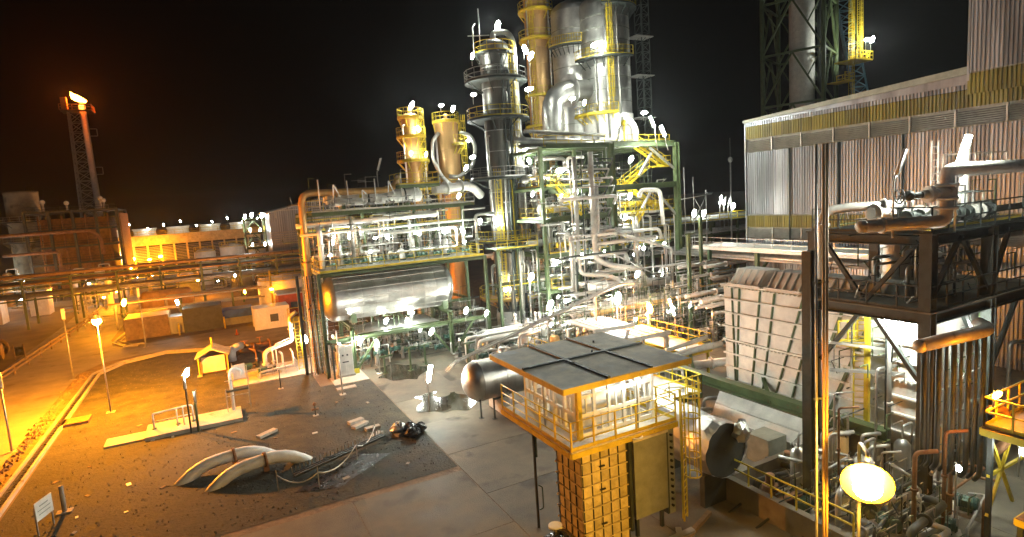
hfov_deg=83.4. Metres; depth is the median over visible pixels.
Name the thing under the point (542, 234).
pipe
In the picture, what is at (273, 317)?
window
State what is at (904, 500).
pipe
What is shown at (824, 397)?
conduit bundle
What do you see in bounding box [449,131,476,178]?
pipe
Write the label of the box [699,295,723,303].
pipe
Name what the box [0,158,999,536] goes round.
thin pipework
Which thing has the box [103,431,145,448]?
concrete pad
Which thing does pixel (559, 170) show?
floodlight
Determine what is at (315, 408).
marker rod
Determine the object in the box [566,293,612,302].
pipe
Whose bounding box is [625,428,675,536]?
filter box
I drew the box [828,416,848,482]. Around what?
vessel
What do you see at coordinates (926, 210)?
pipe
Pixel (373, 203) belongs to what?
valve
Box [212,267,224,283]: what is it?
equipment cabin
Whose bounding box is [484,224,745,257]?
pipe
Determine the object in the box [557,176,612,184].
pipe
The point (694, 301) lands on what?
pipe
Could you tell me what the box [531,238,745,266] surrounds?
pipe
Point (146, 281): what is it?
pipe
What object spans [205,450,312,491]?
buried pipe
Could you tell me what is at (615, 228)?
pipe
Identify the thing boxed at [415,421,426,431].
rubbish bag
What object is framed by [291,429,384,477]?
rebar mat
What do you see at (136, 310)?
pipe
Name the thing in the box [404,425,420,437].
rubbish bag
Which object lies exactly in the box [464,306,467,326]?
floodlight
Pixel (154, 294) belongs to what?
horizontal tank
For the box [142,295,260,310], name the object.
pipe
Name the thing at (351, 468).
open pit
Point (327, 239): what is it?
pipe
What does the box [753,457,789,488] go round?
pipe
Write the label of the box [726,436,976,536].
pipes
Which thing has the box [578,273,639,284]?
pipe
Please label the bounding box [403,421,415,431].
rubbish bag
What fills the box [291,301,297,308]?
window
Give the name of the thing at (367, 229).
pipe
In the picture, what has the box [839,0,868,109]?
crane boom
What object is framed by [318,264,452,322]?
pressure vessel
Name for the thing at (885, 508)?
pipe
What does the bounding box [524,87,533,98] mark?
floodlight
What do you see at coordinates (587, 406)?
filter hut
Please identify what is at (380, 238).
pipe
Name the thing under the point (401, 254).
vessel
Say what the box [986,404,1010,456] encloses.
vessel
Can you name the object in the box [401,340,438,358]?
pipe
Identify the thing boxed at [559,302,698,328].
pipe
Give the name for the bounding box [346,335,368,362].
pump skid
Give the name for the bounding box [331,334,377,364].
pipe
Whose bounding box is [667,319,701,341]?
pump skid
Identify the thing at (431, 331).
floodlight
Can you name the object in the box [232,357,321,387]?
concrete pad
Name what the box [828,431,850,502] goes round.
pipe
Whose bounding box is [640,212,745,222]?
pipe
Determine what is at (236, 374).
pad sign
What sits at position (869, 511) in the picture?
pump skid
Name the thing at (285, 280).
storage tank
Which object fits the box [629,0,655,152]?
ladder tower
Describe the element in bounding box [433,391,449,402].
round table
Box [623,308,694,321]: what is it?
pipe
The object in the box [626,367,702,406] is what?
machine frame
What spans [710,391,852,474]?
intake hood
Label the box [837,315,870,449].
lit ladder
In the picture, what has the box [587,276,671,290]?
pipe
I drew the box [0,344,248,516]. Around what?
curb
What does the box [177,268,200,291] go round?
equipment cabin
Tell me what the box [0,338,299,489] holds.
dirt verge
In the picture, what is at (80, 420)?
cover slab
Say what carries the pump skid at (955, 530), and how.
on the concrete yard at (485, 487)
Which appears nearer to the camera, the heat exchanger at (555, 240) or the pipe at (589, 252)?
the pipe at (589, 252)
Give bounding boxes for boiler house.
[0,196,134,300]
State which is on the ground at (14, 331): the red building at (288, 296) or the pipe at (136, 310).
the red building at (288, 296)
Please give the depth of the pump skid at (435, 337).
60.95 m
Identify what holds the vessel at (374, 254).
on the steel structure at (371, 329)
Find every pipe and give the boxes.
[0,239,408,280]
[0,246,384,283]
[0,246,398,285]
[0,248,370,284]
[0,256,296,286]
[0,259,348,296]
[0,263,316,299]
[1,256,371,295]
[2,238,408,276]
[2,258,360,296]
[5,247,317,276]
[5,255,389,295]
[6,255,299,284]
[100,296,264,317]
[107,286,261,305]
[114,286,266,329]
[127,286,253,301]
[135,296,245,311]
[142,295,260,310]
[164,285,256,309]
[173,446,274,485]
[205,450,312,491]
[224,366,251,411]
[228,342,243,361]
[259,348,293,378]
[262,311,297,367]
[275,337,289,373]
[296,212,437,228]
[298,175,399,372]
[300,218,477,236]
[312,247,392,263]
[314,226,325,269]
[317,180,320,210]
[318,241,361,262]
[325,238,331,269]
[326,223,363,238]
[331,234,336,262]
[331,249,379,257]
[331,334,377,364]
[332,185,339,209]
[345,216,356,265]
[346,181,349,208]
[351,216,358,262]
[357,227,429,238]
[359,242,402,254]
[360,339,363,368]
[361,190,367,207]
[361,222,383,257]
[368,229,399,243]
[372,210,431,219]
[373,213,397,255]
[374,179,376,206]
[374,316,391,343]
[379,226,457,240]
[382,213,398,259]
[387,221,390,255]
[387,241,457,259]
[388,181,394,200]
[400,173,403,204]
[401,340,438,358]
[403,219,410,255]
[403,219,413,258]
[406,212,421,251]
[407,331,427,348]
[414,181,419,203]
[415,210,441,255]
[422,217,438,250]
[425,225,452,250]
[431,132,450,183]
[431,179,484,198]
[445,281,634,372]
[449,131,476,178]
[453,315,487,329]
[461,207,484,254]
[464,312,536,361]
[465,319,484,330]
[466,307,485,315]
[471,325,545,360]
[474,211,493,252]
[475,311,545,359]
[477,318,534,358]
[480,311,530,345]
[482,320,525,345]
[483,313,521,338]
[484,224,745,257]
[486,318,558,353]
[489,347,517,356]
[491,227,745,259]
[491,264,494,295]
[493,317,560,351]
[494,251,499,311]
[499,252,505,326]
[503,252,516,317]
[508,135,615,143]
[508,249,514,308]
[512,249,525,317]
[514,249,526,292]
[518,250,523,325]
[519,124,627,148]
[521,263,532,319]
[522,248,527,307]
[524,129,606,136]
[525,249,539,310]
[525,294,545,317]
[527,201,537,239]
[529,211,745,232]
[529,230,574,236]
[530,198,589,201]
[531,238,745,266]
[531,248,535,291]
[534,156,567,202]
[537,74,592,138]
[541,268,582,273]
[548,221,569,273]
[549,289,686,313]
[552,220,605,226]
[555,206,621,215]
[556,233,573,333]
[556,251,632,261]
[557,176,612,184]
[557,192,641,201]
[557,201,606,209]
[558,286,582,289]
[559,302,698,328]
[560,194,617,203]
[560,232,574,290]
[563,287,705,332]
[563,290,606,296]
[564,259,612,267]
[566,155,583,195]
[566,249,629,258]
[566,261,578,290]
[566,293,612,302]
[567,286,697,328]
[568,235,618,241]
[569,270,718,315]
[571,156,621,281]
[571,278,699,318]
[572,289,615,297]
[576,168,608,176]
[577,186,607,194]
[577,251,629,262]
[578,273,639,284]
[580,223,631,230]
[580,229,644,237]
[585,291,648,302]
[586,217,592,303]
[587,152,648,281]
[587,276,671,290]
[589,240,632,248]
[590,295,704,315]
[593,161,609,167]
[593,256,643,264]
[594,183,603,301]
[594,265,641,272]
[596,218,599,278]
[597,227,662,238]
[597,236,655,245]
[599,268,717,306]
[600,226,631,234]
[606,245,659,251]
[607,217,613,299]
[607,265,661,273]
[613,254,662,277]
[617,232,673,279]
[618,218,625,296]
[620,116,637,140]
[623,217,637,295]
[623,219,641,269]
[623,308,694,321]
[632,216,641,308]
[637,188,664,224]
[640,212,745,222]
[640,308,706,323]
[643,215,654,292]
[645,224,744,235]
[653,369,677,381]
[660,249,949,272]
[662,258,723,267]
[662,385,683,392]
[663,335,707,350]
[668,253,952,273]
[668,368,683,378]
[672,248,958,271]
[674,341,722,355]
[675,276,731,288]
[676,287,723,298]
[677,259,736,268]
[678,380,693,386]
[680,268,737,279]
[680,294,723,303]
[683,247,966,270]
[684,288,723,298]
[688,357,725,369]
[690,294,722,303]
[695,301,723,308]
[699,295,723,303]
[700,407,712,412]
[702,396,717,411]
[703,260,751,268]
[706,303,724,308]
[710,272,730,282]
[710,300,720,341]
[711,310,723,315]
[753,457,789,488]
[812,448,821,505]
[814,198,906,278]
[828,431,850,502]
[832,391,853,491]
[835,430,854,476]
[835,465,849,527]
[837,406,858,488]
[840,458,853,475]
[841,511,874,536]
[855,159,1023,233]
[860,432,880,454]
[865,204,905,219]
[868,444,889,458]
[870,255,885,279]
[880,450,901,469]
[880,481,900,511]
[883,323,901,461]
[885,199,993,218]
[895,478,941,511]
[895,478,941,533]
[903,265,918,300]
[905,494,946,536]
[908,515,951,536]
[910,449,938,523]
[911,471,935,499]
[916,505,953,536]
[917,202,1021,216]
[935,449,955,497]
[941,429,968,524]
[946,408,963,491]
[946,468,969,514]
[957,143,969,221]
[960,398,978,478]
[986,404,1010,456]
[999,231,1023,237]
[1003,339,1023,453]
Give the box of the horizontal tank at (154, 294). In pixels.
[140,287,193,308]
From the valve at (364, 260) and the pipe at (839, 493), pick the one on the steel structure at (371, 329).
the valve at (364, 260)
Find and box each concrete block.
[256,428,277,438]
[347,417,363,425]
[351,420,368,429]
[364,424,380,431]
[394,431,404,436]
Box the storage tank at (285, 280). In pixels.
[257,269,301,304]
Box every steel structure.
[270,169,497,378]
[485,120,682,344]
[806,172,1023,494]
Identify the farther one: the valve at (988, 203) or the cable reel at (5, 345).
the cable reel at (5, 345)
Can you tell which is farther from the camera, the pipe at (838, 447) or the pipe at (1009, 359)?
the pipe at (1009, 359)
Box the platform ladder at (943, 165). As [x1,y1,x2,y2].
[929,140,1007,209]
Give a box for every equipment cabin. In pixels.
[0,289,9,324]
[25,284,54,316]
[113,279,129,298]
[130,274,148,294]
[152,271,177,285]
[152,282,178,290]
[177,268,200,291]
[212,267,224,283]
[235,267,253,291]
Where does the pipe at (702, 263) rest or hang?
attached to the pipe bridge at (756, 249)
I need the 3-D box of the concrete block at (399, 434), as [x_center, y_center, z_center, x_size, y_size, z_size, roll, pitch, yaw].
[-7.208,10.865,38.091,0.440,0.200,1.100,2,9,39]
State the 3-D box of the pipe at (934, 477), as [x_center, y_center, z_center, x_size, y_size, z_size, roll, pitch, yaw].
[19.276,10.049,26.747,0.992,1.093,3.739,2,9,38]
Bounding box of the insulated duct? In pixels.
[641,393,750,507]
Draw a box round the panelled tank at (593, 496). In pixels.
[554,443,630,536]
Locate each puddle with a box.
[375,364,428,380]
[415,392,478,412]
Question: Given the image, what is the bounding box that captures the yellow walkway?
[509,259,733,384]
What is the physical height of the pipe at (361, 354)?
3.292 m
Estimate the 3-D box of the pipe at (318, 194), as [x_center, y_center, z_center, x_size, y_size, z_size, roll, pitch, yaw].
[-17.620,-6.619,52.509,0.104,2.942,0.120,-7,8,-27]
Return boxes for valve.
[344,255,354,265]
[359,349,370,361]
[360,255,369,263]
[366,197,374,205]
[373,344,384,355]
[376,253,384,261]
[386,196,394,204]
[389,340,400,351]
[390,251,399,260]
[404,340,414,351]
[405,195,412,203]
[406,250,413,258]
[418,248,427,256]
[418,338,428,349]
[423,194,431,201]
[433,247,441,255]
[434,338,445,349]
[443,328,449,339]
[462,244,469,252]
[476,346,488,359]
[546,204,553,212]
[899,198,925,217]
[927,210,957,221]
[950,191,975,222]
[961,190,988,218]
[974,190,997,215]
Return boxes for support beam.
[675,354,890,443]
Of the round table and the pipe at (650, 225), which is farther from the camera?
the pipe at (650, 225)
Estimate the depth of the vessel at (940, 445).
28.34 m
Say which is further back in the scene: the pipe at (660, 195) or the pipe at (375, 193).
the pipe at (660, 195)
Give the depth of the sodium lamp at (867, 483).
16.05 m
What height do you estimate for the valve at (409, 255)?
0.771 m
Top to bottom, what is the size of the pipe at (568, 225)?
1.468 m
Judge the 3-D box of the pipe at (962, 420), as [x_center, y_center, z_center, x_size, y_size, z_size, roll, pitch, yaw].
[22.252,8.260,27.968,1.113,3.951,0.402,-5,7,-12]
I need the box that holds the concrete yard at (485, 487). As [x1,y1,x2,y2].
[214,271,1023,536]
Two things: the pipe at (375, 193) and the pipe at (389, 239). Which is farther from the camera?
the pipe at (389, 239)
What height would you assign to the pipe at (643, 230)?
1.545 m
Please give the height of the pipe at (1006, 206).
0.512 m
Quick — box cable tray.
[295,275,332,374]
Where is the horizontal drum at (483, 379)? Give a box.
[461,329,547,412]
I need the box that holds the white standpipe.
[818,310,830,428]
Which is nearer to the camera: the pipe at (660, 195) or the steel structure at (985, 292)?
the steel structure at (985, 292)
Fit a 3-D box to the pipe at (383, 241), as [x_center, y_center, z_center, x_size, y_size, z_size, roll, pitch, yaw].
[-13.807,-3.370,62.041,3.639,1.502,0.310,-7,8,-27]
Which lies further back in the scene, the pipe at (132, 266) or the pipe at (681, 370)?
the pipe at (132, 266)
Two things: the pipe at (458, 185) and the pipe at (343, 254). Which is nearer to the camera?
the pipe at (343, 254)
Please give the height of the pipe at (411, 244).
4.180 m
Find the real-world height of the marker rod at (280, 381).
1.700 m
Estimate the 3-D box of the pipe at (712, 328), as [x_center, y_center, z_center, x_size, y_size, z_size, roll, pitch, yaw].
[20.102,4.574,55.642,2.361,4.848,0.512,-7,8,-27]
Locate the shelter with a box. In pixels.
[195,337,230,376]
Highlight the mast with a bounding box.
[728,157,733,272]
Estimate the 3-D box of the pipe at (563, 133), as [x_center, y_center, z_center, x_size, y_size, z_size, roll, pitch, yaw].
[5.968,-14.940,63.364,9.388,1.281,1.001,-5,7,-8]
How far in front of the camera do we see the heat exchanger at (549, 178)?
62.72 m
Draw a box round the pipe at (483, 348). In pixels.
[445,281,634,372]
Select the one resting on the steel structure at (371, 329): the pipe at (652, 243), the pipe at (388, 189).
the pipe at (388, 189)
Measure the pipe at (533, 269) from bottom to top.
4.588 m
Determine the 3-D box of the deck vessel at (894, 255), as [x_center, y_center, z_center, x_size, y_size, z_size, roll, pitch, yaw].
[20.268,-0.815,29.829,2.080,3.800,2.080,-7,8,-27]
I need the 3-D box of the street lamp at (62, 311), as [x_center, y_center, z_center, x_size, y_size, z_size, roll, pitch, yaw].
[-43.842,7.496,56.768,0.600,7.200,0.600,-7,8,-27]
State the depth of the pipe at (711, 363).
42.35 m
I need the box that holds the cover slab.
[60,414,91,427]
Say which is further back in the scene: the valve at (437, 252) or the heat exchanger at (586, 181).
the heat exchanger at (586, 181)
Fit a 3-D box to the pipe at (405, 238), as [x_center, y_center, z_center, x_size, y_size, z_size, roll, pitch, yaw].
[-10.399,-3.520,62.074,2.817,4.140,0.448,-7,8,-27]
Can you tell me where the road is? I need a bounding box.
[0,287,331,466]
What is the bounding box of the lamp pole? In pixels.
[335,331,346,395]
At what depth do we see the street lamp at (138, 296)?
69.38 m
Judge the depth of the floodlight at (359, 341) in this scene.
52.18 m
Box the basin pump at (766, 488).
[762,472,802,505]
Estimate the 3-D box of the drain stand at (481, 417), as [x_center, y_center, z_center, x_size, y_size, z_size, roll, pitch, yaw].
[-1.844,9.621,40.068,1.085,1.500,0.327,-8,8,-33]
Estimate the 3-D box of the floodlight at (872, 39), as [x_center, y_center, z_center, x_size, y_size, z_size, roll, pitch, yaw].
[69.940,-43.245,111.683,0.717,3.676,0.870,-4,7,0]
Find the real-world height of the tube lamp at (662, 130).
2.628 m
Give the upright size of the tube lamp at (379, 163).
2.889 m
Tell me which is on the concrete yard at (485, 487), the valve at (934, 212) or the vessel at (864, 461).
the vessel at (864, 461)
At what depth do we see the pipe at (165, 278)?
99.04 m
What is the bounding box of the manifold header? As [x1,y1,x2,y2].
[911,318,994,481]
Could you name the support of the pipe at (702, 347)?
attached to the machine frame
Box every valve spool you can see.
[236,340,255,355]
[251,336,270,349]
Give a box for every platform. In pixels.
[979,380,1023,536]
[1013,512,1023,536]
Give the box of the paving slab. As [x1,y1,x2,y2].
[336,384,356,390]
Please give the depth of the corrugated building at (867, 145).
47.36 m
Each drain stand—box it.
[479,400,483,418]
[492,395,503,419]
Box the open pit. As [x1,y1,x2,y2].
[294,453,389,492]
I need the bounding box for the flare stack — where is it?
[58,97,108,217]
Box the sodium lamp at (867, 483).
[840,442,894,536]
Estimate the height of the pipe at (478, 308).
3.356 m
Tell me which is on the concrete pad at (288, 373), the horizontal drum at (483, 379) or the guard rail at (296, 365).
the guard rail at (296, 365)
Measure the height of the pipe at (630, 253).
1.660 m
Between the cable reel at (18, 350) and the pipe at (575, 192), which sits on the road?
the cable reel at (18, 350)
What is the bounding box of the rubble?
[0,372,90,486]
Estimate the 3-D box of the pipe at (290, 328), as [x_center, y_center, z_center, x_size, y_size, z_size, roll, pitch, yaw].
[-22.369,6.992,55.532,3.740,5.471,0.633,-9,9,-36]
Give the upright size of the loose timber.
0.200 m
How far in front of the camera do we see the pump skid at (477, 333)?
57.64 m
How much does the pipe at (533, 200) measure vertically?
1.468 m
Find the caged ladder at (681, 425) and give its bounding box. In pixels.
[678,375,701,521]
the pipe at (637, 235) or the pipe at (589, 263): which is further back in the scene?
the pipe at (637, 235)
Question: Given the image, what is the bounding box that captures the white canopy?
[564,316,670,378]
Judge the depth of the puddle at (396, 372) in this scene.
52.31 m
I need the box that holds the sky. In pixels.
[0,0,1021,238]
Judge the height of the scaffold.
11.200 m
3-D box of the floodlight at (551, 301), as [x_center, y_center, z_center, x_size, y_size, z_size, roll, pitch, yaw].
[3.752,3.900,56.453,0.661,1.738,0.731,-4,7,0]
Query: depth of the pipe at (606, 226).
61.76 m
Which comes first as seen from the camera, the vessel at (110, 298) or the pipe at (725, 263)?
the pipe at (725, 263)
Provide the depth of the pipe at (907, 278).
26.85 m
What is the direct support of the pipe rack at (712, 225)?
on the concrete yard at (485, 487)
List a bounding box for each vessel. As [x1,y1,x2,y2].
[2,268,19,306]
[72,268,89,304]
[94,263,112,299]
[104,276,122,307]
[228,264,242,286]
[254,249,268,278]
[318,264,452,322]
[337,240,344,265]
[367,247,375,263]
[372,246,376,262]
[397,244,406,259]
[412,234,416,257]
[442,234,449,254]
[519,322,533,347]
[529,332,542,345]
[535,322,549,339]
[549,328,563,341]
[576,317,588,336]
[790,431,802,493]
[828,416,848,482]
[851,437,877,507]
[870,440,883,466]
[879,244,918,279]
[893,422,912,483]
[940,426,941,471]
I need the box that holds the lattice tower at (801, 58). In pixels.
[759,0,873,124]
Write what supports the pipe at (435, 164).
attached to the process column at (448, 142)
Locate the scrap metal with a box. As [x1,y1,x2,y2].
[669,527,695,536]
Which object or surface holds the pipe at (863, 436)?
on the concrete yard at (485, 487)
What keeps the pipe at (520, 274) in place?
on the concrete yard at (485, 487)
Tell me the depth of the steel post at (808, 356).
25.45 m
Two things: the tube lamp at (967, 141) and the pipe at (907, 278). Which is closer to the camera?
the tube lamp at (967, 141)
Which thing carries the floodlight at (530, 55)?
attached to the process column at (495, 81)
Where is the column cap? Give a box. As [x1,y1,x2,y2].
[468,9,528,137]
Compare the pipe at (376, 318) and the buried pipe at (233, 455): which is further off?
the pipe at (376, 318)
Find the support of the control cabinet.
on the concrete pad at (361, 375)
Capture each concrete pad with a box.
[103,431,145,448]
[144,406,242,441]
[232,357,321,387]
[325,369,369,385]
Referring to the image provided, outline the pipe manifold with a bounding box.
[151,404,195,429]
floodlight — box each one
[122,298,126,310]
[184,367,189,377]
[358,337,361,357]
[409,101,413,112]
[429,327,433,344]
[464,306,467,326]
[494,217,498,229]
[495,20,499,29]
[522,44,527,54]
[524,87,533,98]
[528,51,532,62]
[529,272,533,288]
[547,299,552,310]
[555,168,563,174]
[590,42,599,46]
[615,291,620,304]
[628,155,632,168]
[646,302,652,319]
[692,209,695,220]
[862,38,870,55]
[869,36,874,55]
[954,462,961,517]
[989,389,1001,407]
[1017,445,1023,476]
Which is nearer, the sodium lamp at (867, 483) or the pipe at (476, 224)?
the sodium lamp at (867, 483)
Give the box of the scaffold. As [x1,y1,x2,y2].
[681,168,711,259]
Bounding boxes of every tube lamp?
[181,374,191,432]
[193,390,199,431]
[332,236,334,268]
[377,158,381,186]
[427,365,432,411]
[625,330,629,338]
[648,116,657,150]
[659,125,667,149]
[667,299,675,335]
[882,316,916,324]
[891,148,908,237]
[953,135,973,231]
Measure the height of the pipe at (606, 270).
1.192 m
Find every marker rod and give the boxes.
[278,370,283,389]
[311,402,318,416]
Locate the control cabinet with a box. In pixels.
[328,337,355,379]
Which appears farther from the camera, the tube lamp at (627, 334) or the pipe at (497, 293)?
the pipe at (497, 293)
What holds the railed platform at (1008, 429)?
on the concrete yard at (485, 487)
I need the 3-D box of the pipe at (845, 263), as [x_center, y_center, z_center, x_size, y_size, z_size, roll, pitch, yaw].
[24.690,-0.975,54.962,0.400,0.400,30.000,-7,8,-27]
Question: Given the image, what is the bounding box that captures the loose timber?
[685,510,711,536]
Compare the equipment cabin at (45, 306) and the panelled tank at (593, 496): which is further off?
the equipment cabin at (45, 306)
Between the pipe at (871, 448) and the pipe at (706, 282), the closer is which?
the pipe at (871, 448)
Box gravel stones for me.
[2,351,439,536]
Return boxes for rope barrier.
[275,422,375,491]
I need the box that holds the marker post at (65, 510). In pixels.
[55,485,73,515]
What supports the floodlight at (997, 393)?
attached to the railed platform at (1008, 429)
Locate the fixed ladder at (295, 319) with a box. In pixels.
[287,306,304,369]
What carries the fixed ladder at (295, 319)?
on the concrete pad at (288, 373)
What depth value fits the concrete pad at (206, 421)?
41.95 m
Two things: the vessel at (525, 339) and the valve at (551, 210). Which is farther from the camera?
the valve at (551, 210)
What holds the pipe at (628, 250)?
attached to the pipe at (595, 249)
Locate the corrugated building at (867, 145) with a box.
[743,0,1023,370]
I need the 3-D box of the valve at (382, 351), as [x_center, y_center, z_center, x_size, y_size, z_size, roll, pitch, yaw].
[-12.766,7.802,55.062,1.008,1.072,0.684,-7,8,-27]
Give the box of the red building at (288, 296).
[273,285,318,316]
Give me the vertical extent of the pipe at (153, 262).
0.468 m
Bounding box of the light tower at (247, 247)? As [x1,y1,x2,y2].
[242,217,271,284]
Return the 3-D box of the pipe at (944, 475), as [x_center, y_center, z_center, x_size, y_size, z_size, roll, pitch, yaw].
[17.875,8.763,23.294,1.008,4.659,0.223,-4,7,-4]
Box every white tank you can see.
[193,246,217,284]
[220,241,246,282]
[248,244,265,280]
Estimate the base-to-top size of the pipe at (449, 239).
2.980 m
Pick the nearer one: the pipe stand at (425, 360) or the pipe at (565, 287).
the pipe stand at (425, 360)
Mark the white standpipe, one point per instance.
(820, 368)
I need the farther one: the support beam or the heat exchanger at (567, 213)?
the heat exchanger at (567, 213)
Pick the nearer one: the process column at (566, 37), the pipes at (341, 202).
the pipes at (341, 202)
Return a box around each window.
[270,313,278,321]
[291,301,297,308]
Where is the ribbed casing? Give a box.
[720,266,977,449]
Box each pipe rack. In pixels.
[0,239,438,329]
[122,292,234,318]
[531,210,745,301]
[562,292,724,338]
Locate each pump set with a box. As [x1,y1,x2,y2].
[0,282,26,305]
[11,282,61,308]
[64,283,109,313]
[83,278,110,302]
[83,279,129,306]
[213,264,252,288]
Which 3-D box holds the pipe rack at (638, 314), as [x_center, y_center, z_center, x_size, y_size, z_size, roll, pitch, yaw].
[14.059,5.170,59.515,18.250,3.525,4.600,-7,8,-27]
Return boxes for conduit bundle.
[813,143,828,536]
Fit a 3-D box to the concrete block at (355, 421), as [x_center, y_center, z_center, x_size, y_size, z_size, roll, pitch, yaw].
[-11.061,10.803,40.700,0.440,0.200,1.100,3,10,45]
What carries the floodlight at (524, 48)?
attached to the process column at (495, 81)
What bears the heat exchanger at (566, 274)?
on the steel structure at (604, 149)
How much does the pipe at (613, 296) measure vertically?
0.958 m
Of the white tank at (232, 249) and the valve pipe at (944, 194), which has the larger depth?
the white tank at (232, 249)
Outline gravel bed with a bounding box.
[0,351,456,536]
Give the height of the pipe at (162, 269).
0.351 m
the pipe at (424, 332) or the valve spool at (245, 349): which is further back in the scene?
the valve spool at (245, 349)
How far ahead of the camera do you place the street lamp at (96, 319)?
45.90 m
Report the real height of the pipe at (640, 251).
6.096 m
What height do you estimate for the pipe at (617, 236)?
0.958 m
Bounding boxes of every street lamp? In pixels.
[0,372,17,453]
[60,308,76,380]
[91,315,115,413]
[136,288,148,347]
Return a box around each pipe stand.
[379,354,392,374]
[404,345,417,371]
[420,343,430,364]
[462,341,474,363]
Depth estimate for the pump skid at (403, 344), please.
59.10 m
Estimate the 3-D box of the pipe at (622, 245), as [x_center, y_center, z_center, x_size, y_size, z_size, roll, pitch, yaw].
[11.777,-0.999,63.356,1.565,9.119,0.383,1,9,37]
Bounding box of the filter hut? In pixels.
[490,332,691,459]
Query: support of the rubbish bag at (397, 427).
on the gravel bed
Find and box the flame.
[70,92,86,102]
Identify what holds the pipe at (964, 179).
on the steel structure at (985, 292)
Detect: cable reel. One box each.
[0,339,8,354]
[0,343,4,359]
[12,343,25,358]
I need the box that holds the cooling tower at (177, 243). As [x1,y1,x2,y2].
[117,221,260,281]
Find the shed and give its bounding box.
[257,196,350,284]
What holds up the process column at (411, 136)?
on the concrete yard at (485, 487)
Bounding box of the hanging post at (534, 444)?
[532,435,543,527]
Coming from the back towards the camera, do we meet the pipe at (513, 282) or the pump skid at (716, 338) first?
the pipe at (513, 282)
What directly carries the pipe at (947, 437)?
on the concrete yard at (485, 487)
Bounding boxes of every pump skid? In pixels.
[244,348,263,372]
[256,349,283,377]
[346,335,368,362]
[379,335,393,358]
[391,334,401,346]
[394,332,418,353]
[408,330,431,341]
[424,326,442,348]
[445,323,470,343]
[450,337,474,359]
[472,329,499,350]
[503,341,515,345]
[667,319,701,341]
[705,321,725,346]
[708,314,723,337]
[778,455,821,515]
[832,476,905,536]
[878,461,911,508]
[888,486,962,536]
[908,464,981,521]
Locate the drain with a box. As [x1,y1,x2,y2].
[112,332,144,346]
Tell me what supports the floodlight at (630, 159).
attached to the steel structure at (604, 149)
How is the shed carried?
on the ground at (14, 331)
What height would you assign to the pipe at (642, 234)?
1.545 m
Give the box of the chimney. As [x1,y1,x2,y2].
[0,183,50,293]
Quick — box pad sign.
[231,363,245,381]
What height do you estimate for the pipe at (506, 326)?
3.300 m
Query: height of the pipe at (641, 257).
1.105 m
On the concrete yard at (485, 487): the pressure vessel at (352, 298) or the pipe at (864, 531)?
the pipe at (864, 531)
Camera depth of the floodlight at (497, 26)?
62.95 m
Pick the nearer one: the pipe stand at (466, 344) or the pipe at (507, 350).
the pipe stand at (466, 344)
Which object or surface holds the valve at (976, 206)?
attached to the pipe at (1006, 206)
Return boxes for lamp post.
[268,270,273,302]
[376,345,382,373]
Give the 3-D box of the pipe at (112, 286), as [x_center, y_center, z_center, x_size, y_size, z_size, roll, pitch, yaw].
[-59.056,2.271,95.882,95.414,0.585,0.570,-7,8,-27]
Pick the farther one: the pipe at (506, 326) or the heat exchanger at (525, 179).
the heat exchanger at (525, 179)
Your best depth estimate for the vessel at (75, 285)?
112.22 m
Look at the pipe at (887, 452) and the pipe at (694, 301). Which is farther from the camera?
the pipe at (694, 301)
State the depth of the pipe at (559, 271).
66.25 m
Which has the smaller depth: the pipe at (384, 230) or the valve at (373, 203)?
the valve at (373, 203)
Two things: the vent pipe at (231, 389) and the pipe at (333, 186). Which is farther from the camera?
the pipe at (333, 186)
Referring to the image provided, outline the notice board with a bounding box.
[33,492,54,535]
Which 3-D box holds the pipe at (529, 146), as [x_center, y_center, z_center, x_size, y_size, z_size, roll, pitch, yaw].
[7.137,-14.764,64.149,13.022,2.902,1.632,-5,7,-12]
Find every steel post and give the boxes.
[685,232,694,333]
[697,213,705,325]
[801,250,814,498]
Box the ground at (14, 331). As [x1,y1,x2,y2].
[0,191,745,535]
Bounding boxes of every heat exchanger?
[521,167,539,186]
[526,231,548,251]
[537,197,555,216]
[540,265,558,286]
[544,166,563,184]
[548,229,558,248]
[554,196,565,216]
[557,264,570,285]
[565,201,586,214]
[577,165,587,182]
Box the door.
[260,313,267,327]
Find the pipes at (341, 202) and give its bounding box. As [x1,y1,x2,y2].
[323,188,421,208]
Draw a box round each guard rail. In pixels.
[1,306,101,378]
[247,357,297,380]
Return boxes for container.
[123,309,170,340]
[169,313,184,333]
[182,301,223,332]
[222,304,252,325]
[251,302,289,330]
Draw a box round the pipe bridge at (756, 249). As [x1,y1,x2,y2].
[692,237,945,314]
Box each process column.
[396,107,434,315]
[431,111,470,313]
[464,38,537,327]
[517,0,561,298]
[548,0,584,138]
[574,0,635,140]
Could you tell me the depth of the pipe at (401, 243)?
57.73 m
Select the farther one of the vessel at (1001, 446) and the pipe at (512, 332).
the pipe at (512, 332)
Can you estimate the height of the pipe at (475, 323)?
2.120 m
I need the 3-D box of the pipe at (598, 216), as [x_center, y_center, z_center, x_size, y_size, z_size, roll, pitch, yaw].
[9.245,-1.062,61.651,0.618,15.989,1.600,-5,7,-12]
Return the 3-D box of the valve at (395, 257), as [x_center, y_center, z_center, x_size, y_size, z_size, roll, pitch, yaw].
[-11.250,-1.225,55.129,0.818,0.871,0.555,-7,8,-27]
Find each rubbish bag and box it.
[390,421,404,433]
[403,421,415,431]
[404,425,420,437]
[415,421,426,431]

